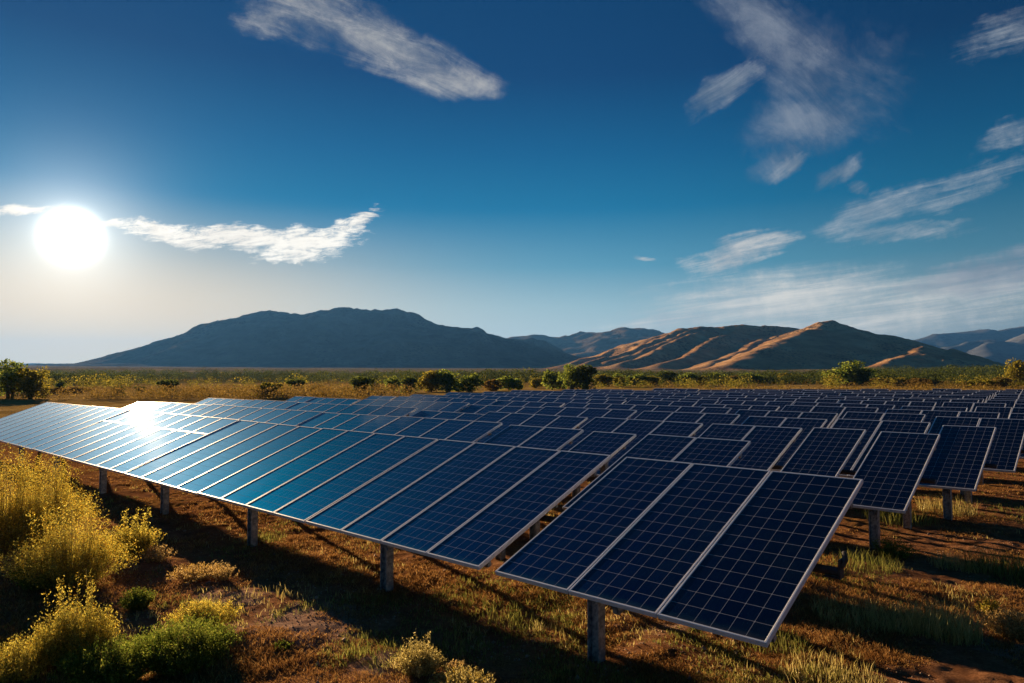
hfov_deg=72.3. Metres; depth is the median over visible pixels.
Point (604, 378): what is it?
bush
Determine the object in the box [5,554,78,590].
flowering shrub
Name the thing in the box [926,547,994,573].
grass tuft
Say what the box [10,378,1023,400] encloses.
scrub
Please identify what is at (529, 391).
solar table
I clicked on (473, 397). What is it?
solar table
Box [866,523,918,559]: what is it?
wild shrub
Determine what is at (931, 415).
solar table
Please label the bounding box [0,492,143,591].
flowering shrub
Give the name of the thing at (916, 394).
solar table
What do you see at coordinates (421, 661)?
wild shrub
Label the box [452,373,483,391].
bush
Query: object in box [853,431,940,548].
solar table
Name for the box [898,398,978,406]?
solar table
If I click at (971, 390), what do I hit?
solar table
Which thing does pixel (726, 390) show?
solar table
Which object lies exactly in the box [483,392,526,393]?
solar table
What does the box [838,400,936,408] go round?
solar table
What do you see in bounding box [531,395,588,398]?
solar table
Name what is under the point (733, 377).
bush
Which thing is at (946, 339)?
mountain range
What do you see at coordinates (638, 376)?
bush
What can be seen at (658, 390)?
solar table
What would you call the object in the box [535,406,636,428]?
solar table
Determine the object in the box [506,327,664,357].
mountain range
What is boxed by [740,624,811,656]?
grass tuft
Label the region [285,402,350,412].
solar table
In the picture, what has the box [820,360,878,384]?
tree
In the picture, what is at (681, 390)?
solar table
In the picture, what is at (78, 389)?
bush
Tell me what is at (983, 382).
bush
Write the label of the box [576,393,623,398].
solar table
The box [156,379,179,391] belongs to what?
bush
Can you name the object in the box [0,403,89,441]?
solar table
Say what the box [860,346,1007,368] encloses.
brown hill
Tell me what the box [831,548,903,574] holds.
grass tuft
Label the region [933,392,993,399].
solar table
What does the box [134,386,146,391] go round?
bush
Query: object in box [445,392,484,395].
solar table
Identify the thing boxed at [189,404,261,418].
solar table
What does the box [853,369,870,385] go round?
bush
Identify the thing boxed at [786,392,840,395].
solar table
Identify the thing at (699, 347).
brown hill
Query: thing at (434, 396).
solar table
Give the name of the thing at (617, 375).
bush
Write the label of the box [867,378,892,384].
bush
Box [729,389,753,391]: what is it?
solar table
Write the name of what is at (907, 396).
solar table
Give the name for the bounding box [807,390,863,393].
solar table
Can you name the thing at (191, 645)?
flowering shrub
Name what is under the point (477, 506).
solar table
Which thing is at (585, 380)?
tree
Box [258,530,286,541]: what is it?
grass tuft
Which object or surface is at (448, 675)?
wild shrub
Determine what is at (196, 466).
solar table
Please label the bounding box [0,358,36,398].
tree
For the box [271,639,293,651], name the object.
wild shrub
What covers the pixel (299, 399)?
solar table
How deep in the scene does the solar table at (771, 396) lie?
34.60 m
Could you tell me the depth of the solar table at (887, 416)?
19.24 m
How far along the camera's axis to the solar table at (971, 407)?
26.25 m
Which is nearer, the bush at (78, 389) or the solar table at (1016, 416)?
the solar table at (1016, 416)
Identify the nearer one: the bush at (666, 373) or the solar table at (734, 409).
the solar table at (734, 409)
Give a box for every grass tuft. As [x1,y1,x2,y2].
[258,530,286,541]
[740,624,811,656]
[778,649,884,682]
[810,590,919,633]
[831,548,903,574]
[860,505,943,526]
[862,597,946,637]
[891,593,992,645]
[914,493,979,516]
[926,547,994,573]
[958,540,1023,580]
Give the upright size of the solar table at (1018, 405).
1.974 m
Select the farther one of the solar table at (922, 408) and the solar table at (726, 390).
the solar table at (726, 390)
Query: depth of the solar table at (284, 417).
21.23 m
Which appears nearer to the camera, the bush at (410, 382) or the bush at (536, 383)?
the bush at (410, 382)
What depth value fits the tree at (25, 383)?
75.52 m
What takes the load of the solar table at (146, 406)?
on the ground at (978, 665)
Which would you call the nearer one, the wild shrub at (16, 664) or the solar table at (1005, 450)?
the wild shrub at (16, 664)
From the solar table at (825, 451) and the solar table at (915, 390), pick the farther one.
the solar table at (915, 390)
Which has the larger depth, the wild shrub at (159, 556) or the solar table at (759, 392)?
the solar table at (759, 392)
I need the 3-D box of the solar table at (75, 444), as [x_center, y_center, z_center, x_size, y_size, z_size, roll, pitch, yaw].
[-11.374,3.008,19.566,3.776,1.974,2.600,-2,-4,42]
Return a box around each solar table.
[0,402,59,424]
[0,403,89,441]
[1,406,129,465]
[32,410,177,476]
[71,414,239,493]
[120,402,171,411]
[124,420,321,514]
[150,403,209,414]
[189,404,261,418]
[194,398,215,403]
[197,428,437,546]
[203,398,252,405]
[238,408,323,425]
[242,400,298,408]
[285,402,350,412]
[286,396,315,402]
[297,412,399,432]
[305,397,360,404]
[305,439,610,591]
[337,404,417,416]
[355,399,406,406]
[366,396,395,399]
[372,416,502,441]
[393,396,438,401]
[398,401,469,416]
[409,394,446,397]
[411,410,483,420]
[434,397,497,411]
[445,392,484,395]
[445,395,499,399]
[459,405,542,413]
[475,411,587,442]
[482,393,533,396]
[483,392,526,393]
[484,425,583,449]
[491,400,564,407]
[495,457,862,663]
[496,396,558,402]
[510,390,541,392]
[527,393,575,395]
[530,431,635,539]
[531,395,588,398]
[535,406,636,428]
[541,391,588,395]
[553,399,625,406]
[560,417,702,497]
[562,389,599,393]
[562,434,750,509]
[563,402,635,409]
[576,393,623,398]
[589,392,632,396]
[590,389,632,390]
[590,396,644,403]
[598,390,646,392]
[623,395,685,398]
[626,400,696,406]
[630,405,731,418]
[631,392,689,396]
[633,390,679,391]
[634,411,739,437]
[644,398,718,406]
[646,392,699,396]
[653,388,699,391]
[684,397,756,403]
[692,395,745,397]
[698,392,759,395]
[699,390,749,391]
[699,404,779,413]
[699,424,801,469]
[719,400,793,410]
[726,392,783,394]
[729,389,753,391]
[734,409,837,427]
[741,416,826,470]
[745,395,819,398]
[752,390,798,393]
[754,389,805,391]
[755,398,838,404]
[760,394,826,398]
[781,405,878,427]
[781,427,865,476]
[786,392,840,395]
[790,389,832,390]
[793,402,894,412]
[802,391,852,393]
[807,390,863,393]
[823,397,893,400]
[827,396,903,400]
[831,419,930,477]
[833,389,889,391]
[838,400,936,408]
[840,393,912,398]
[842,412,925,421]
[853,393,920,396]
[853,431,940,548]
[864,391,928,394]
[885,409,999,433]
[891,390,939,390]
[893,391,939,393]
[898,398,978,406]
[901,406,967,411]
[909,397,983,402]
[918,395,987,402]
[918,425,996,520]
[926,394,990,400]
[928,416,1023,494]
[932,389,961,391]
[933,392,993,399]
[942,402,1005,411]
[944,390,997,391]
[957,391,1015,398]
[974,407,1023,418]
[986,400,1023,407]
[990,399,1023,400]
[993,396,1023,398]
[996,394,1023,396]
[1002,391,1023,393]
[1009,413,1023,458]
[1014,404,1023,407]
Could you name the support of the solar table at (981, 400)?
on the ground at (978, 665)
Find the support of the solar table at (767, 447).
on the ground at (978, 665)
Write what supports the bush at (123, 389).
on the ground at (978, 665)
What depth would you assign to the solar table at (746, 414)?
21.10 m
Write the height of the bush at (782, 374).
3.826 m
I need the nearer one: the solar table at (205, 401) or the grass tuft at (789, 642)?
the grass tuft at (789, 642)
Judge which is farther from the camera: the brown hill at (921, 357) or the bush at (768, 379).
the brown hill at (921, 357)
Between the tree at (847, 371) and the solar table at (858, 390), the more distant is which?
the tree at (847, 371)
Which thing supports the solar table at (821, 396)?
on the ground at (978, 665)
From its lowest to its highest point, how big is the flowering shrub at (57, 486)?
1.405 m
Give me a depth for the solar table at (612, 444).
13.23 m
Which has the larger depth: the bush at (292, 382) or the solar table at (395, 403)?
the bush at (292, 382)
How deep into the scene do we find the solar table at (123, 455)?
16.95 m
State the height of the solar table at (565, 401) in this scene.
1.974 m
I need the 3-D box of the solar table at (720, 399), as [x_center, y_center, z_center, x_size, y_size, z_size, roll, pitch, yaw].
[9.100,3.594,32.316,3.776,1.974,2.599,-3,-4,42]
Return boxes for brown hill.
[534,324,798,369]
[695,320,1011,369]
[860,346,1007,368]
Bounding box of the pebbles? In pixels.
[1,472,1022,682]
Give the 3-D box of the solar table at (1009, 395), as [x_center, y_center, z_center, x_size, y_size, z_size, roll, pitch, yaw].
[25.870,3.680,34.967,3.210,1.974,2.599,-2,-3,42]
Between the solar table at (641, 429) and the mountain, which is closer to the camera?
the solar table at (641, 429)
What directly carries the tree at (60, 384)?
on the ground at (978, 665)
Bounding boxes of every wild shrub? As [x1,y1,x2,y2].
[0,631,70,682]
[104,505,166,555]
[118,586,157,610]
[139,544,177,562]
[166,559,235,582]
[210,562,239,581]
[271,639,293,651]
[388,631,446,678]
[428,661,495,682]
[444,658,465,674]
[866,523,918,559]
[974,606,1023,640]
[975,594,1000,614]
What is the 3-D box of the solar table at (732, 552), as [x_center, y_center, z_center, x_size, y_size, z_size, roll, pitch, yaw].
[1.859,2.462,7.466,3.278,1.974,2.600,-2,-4,42]
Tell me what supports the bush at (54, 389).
on the ground at (978, 665)
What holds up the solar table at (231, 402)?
on the ground at (978, 665)
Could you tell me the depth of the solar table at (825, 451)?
13.21 m
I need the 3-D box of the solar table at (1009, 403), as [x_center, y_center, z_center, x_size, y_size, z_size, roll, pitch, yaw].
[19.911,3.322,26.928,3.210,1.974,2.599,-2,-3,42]
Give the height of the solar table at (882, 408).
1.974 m
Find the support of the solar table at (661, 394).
on the ground at (978, 665)
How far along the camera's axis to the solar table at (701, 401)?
30.52 m
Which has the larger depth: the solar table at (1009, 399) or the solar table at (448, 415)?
the solar table at (1009, 399)
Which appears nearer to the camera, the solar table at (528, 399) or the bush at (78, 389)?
the solar table at (528, 399)
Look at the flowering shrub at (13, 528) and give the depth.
11.08 m
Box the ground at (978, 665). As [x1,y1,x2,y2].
[0,365,1023,682]
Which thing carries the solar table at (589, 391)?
on the ground at (978, 665)
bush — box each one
[45,387,70,393]
[66,387,89,392]
[111,386,126,395]
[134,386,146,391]
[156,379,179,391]
[250,382,284,397]
[286,378,305,390]
[348,376,375,395]
[383,376,400,390]
[399,376,418,393]
[415,370,440,391]
[428,369,461,391]
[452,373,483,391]
[482,379,502,390]
[496,376,523,389]
[528,377,542,387]
[592,374,613,386]
[612,373,630,386]
[624,374,650,385]
[645,376,661,385]
[656,371,676,384]
[674,372,697,384]
[695,375,709,384]
[708,372,727,384]
[727,375,740,384]
[740,372,762,383]
[760,375,779,383]
[778,372,798,381]
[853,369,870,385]
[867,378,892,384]
[889,377,909,384]
[904,378,942,386]
[957,379,996,387]
[990,377,1018,386]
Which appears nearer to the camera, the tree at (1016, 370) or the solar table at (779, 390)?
the solar table at (779, 390)
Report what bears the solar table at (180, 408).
on the ground at (978, 665)
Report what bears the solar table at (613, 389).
on the ground at (978, 665)
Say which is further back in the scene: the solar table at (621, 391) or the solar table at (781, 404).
the solar table at (621, 391)
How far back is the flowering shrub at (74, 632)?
6.70 m
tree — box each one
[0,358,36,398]
[14,366,52,398]
[54,380,66,387]
[540,369,565,389]
[557,364,579,388]
[575,364,597,389]
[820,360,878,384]
[997,358,1023,385]
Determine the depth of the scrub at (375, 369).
725.98 m
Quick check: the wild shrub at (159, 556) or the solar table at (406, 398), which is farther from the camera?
the solar table at (406, 398)
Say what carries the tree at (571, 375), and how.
on the ground at (978, 665)
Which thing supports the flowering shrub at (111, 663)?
on the ground at (978, 665)
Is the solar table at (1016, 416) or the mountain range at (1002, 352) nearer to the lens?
the solar table at (1016, 416)
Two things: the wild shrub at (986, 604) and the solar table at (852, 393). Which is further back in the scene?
the solar table at (852, 393)
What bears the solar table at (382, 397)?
on the ground at (978, 665)
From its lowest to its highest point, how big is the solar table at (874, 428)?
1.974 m
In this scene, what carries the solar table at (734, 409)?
on the ground at (978, 665)
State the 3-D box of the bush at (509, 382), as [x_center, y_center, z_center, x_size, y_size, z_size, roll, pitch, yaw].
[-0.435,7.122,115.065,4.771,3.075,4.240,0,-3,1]
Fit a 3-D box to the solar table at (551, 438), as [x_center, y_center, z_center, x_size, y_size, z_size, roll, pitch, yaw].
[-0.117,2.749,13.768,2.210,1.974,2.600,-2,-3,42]
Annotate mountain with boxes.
[29,307,581,367]
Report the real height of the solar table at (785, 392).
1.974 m
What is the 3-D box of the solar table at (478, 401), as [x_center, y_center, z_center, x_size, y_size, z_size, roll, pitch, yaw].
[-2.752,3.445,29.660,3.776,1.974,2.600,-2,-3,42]
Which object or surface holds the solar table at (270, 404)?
on the ground at (978, 665)
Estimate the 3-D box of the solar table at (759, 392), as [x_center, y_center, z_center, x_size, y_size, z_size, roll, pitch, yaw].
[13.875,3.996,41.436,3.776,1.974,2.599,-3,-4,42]
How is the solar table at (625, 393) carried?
on the ground at (978, 665)
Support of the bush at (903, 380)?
on the ground at (978, 665)
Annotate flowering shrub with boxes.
[0,445,70,553]
[0,453,100,538]
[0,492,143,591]
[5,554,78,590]
[22,569,123,669]
[42,630,175,682]
[124,609,245,676]
[161,597,244,631]
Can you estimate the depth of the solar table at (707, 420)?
19.39 m
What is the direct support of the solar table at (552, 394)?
on the ground at (978, 665)
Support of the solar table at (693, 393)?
on the ground at (978, 665)
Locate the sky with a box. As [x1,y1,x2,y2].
[0,0,1023,363]
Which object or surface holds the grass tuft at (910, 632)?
on the ground at (978, 665)
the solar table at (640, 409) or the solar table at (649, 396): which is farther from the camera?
the solar table at (649, 396)
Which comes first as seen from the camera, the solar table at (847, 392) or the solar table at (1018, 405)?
the solar table at (1018, 405)
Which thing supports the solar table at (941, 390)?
on the ground at (978, 665)
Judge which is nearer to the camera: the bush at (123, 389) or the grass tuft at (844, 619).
the grass tuft at (844, 619)
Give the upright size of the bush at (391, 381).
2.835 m
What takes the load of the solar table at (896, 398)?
on the ground at (978, 665)
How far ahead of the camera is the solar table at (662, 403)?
27.71 m
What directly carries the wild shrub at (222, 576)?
on the ground at (978, 665)
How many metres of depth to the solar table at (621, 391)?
44.95 m
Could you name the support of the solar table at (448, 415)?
on the ground at (978, 665)
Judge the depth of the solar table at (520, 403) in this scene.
28.07 m
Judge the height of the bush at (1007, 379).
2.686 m
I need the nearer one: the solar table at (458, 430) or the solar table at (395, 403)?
the solar table at (458, 430)
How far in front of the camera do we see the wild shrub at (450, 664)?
6.57 m
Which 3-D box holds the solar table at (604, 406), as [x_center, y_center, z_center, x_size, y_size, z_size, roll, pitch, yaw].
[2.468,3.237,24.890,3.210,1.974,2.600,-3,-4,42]
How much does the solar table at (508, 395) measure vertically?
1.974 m
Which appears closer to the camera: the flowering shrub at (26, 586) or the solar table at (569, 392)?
the flowering shrub at (26, 586)
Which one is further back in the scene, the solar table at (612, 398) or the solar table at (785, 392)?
the solar table at (785, 392)
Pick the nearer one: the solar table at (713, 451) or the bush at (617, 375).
the solar table at (713, 451)
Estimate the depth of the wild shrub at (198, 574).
9.59 m
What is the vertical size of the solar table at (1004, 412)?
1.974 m
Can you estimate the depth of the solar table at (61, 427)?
21.87 m
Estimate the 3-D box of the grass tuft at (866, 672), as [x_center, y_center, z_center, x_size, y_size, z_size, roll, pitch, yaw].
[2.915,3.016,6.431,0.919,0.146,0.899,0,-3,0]
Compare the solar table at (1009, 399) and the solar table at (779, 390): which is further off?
the solar table at (779, 390)
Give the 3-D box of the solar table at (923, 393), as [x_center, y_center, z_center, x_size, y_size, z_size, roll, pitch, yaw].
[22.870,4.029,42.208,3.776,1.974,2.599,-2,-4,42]
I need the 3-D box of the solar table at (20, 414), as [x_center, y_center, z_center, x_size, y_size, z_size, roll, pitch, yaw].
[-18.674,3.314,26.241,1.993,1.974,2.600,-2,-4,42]
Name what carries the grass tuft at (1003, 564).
on the ground at (978, 665)
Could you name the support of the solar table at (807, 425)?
on the ground at (978, 665)
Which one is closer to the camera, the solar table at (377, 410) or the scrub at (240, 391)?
the solar table at (377, 410)
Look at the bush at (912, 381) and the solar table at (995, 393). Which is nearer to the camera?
the solar table at (995, 393)
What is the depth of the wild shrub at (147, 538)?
10.94 m
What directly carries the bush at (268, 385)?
on the ground at (978, 665)
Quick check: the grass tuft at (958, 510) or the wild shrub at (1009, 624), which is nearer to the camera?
the wild shrub at (1009, 624)
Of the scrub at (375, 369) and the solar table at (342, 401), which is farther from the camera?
the scrub at (375, 369)
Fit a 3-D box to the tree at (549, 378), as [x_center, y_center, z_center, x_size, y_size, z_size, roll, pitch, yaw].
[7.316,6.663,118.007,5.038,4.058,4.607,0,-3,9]
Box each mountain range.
[1,326,1023,364]
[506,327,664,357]
[941,334,1023,363]
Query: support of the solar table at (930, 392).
on the ground at (978, 665)
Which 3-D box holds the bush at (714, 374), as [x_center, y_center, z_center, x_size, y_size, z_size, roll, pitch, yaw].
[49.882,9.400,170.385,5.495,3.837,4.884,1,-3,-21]
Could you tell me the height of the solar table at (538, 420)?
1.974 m
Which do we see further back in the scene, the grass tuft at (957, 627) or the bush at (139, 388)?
the bush at (139, 388)
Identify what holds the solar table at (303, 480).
on the ground at (978, 665)
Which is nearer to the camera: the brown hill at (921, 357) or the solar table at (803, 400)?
the solar table at (803, 400)
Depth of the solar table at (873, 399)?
32.10 m
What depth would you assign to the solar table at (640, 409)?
23.52 m
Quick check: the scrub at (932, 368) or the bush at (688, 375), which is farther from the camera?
the scrub at (932, 368)
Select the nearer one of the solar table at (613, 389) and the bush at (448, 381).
the solar table at (613, 389)
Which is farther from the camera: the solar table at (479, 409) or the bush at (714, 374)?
the bush at (714, 374)
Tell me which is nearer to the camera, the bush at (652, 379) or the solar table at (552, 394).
the solar table at (552, 394)
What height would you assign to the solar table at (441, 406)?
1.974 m
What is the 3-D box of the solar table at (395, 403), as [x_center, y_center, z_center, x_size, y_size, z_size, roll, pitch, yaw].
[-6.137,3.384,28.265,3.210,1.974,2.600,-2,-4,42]
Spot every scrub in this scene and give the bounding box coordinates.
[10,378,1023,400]
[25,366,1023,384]
[41,366,919,373]
[857,364,1008,375]
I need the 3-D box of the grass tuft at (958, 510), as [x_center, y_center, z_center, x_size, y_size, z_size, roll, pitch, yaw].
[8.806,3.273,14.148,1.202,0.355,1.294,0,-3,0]
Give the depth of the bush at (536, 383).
130.22 m
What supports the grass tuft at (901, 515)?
on the ground at (978, 665)
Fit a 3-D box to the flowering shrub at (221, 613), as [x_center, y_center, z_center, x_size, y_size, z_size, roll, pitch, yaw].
[-3.380,2.982,7.622,0.856,0.314,0.885,0,-3,0]
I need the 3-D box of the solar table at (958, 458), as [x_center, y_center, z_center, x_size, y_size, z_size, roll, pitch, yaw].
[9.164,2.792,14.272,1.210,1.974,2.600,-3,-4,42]
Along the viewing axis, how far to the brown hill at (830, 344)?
1121.73 m
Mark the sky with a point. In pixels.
(502, 168)
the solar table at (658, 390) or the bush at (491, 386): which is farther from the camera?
the bush at (491, 386)
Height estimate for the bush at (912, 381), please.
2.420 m
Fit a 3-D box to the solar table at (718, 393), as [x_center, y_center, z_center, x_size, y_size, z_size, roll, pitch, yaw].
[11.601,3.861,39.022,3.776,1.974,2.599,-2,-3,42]
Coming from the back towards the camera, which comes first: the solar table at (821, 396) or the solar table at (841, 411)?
the solar table at (821, 396)
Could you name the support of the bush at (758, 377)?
on the ground at (978, 665)
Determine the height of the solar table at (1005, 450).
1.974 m
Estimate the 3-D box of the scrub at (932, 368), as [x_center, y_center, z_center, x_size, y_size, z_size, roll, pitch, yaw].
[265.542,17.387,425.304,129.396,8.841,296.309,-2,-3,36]
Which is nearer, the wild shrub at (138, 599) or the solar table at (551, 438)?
the wild shrub at (138, 599)
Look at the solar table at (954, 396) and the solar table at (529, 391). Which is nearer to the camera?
the solar table at (954, 396)
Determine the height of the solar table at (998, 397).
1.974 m
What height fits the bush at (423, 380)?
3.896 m
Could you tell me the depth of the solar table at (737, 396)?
36.77 m
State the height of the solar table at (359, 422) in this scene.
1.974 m
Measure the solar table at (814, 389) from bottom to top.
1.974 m
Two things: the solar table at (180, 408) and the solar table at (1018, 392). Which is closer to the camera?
the solar table at (180, 408)
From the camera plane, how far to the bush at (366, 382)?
86.05 m
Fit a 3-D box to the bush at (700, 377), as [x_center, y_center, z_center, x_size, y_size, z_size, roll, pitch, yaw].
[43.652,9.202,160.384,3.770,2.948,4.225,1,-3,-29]
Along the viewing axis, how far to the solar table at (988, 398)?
37.98 m

